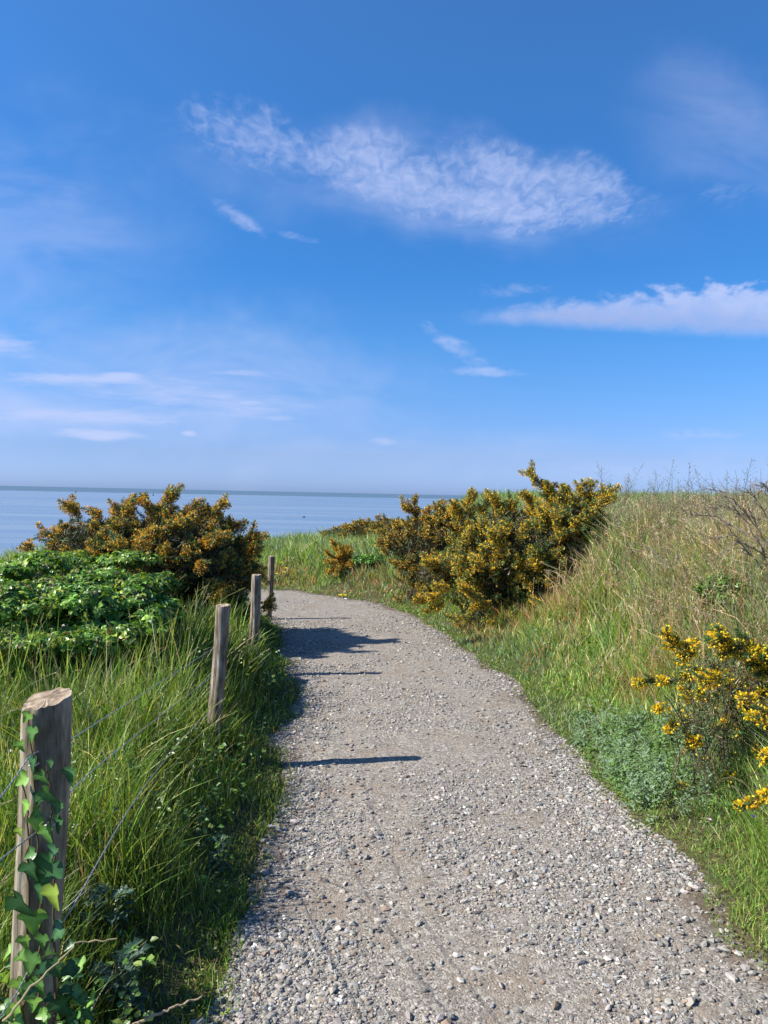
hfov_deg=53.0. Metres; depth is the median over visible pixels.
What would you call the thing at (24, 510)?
sea
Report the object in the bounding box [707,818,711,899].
flower
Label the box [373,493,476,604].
gorse bush
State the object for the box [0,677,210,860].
fence wire
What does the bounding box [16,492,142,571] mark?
gorse bush
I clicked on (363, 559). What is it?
mallow
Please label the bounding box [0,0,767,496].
sky
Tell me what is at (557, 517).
gorse bush
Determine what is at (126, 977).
ground cover
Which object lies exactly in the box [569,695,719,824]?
ground cover
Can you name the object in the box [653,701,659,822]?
flower
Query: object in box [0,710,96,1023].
ivy
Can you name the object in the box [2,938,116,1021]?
dry stalk
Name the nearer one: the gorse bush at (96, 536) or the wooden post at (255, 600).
the wooden post at (255, 600)
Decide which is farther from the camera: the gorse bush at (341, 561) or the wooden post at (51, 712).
the gorse bush at (341, 561)
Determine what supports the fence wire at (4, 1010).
attached to the wooden post at (51, 712)
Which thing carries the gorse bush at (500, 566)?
on the ground at (231, 897)
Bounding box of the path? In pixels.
[201,589,767,1023]
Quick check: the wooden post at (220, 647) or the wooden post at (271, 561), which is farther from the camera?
the wooden post at (271, 561)
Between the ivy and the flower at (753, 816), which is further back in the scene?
the flower at (753, 816)
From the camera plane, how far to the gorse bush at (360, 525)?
16.45 m
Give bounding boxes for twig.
[132,996,201,1023]
[648,545,682,567]
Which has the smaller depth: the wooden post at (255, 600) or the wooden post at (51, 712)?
the wooden post at (51, 712)
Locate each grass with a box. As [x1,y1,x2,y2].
[0,556,299,1023]
[0,573,210,732]
[468,489,767,741]
[590,458,767,688]
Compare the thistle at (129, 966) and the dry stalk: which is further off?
the thistle at (129, 966)
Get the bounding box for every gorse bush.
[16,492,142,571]
[126,482,277,625]
[318,513,418,539]
[322,537,354,581]
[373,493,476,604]
[406,486,556,633]
[512,460,622,608]
[631,623,767,812]
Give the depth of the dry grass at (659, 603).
6.38 m
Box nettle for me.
[691,573,755,624]
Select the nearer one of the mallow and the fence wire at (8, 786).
the fence wire at (8, 786)
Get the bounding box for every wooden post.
[8,687,72,1023]
[206,603,229,745]
[248,574,260,656]
[266,556,274,619]
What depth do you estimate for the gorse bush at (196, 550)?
7.71 m
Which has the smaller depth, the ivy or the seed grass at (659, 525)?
the ivy
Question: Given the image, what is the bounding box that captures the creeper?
[13,549,165,598]
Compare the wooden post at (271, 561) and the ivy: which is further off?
the wooden post at (271, 561)
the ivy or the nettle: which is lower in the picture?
the ivy
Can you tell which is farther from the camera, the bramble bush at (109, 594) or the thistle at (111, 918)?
the bramble bush at (109, 594)
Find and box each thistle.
[79,882,137,937]
[87,937,154,1019]
[207,834,231,875]
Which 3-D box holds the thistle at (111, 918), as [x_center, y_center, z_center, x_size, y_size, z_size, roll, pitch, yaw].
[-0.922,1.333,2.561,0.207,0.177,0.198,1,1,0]
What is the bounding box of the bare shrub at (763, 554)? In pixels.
[675,463,767,568]
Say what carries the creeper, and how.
on the ground at (231, 897)
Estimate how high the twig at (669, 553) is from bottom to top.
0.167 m
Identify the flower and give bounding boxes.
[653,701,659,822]
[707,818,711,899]
[750,814,755,899]
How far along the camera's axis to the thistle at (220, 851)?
3.17 m
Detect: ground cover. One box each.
[0,570,288,1023]
[490,529,763,847]
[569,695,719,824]
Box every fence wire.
[0,648,212,797]
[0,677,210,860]
[0,709,208,1016]
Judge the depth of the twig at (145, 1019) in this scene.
1.82 m
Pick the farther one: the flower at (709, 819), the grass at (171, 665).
the grass at (171, 665)
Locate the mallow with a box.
[352,553,389,571]
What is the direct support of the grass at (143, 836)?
on the ground at (231, 897)
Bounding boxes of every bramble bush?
[0,550,105,688]
[34,566,185,687]
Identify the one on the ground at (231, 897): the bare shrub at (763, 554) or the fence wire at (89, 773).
the bare shrub at (763, 554)
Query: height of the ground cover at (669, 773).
1.548 m
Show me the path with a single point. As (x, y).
(403, 992)
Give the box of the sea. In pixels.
[0,486,463,558]
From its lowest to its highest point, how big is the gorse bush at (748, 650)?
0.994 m
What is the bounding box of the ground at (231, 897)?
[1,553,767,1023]
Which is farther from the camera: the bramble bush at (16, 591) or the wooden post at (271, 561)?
the wooden post at (271, 561)

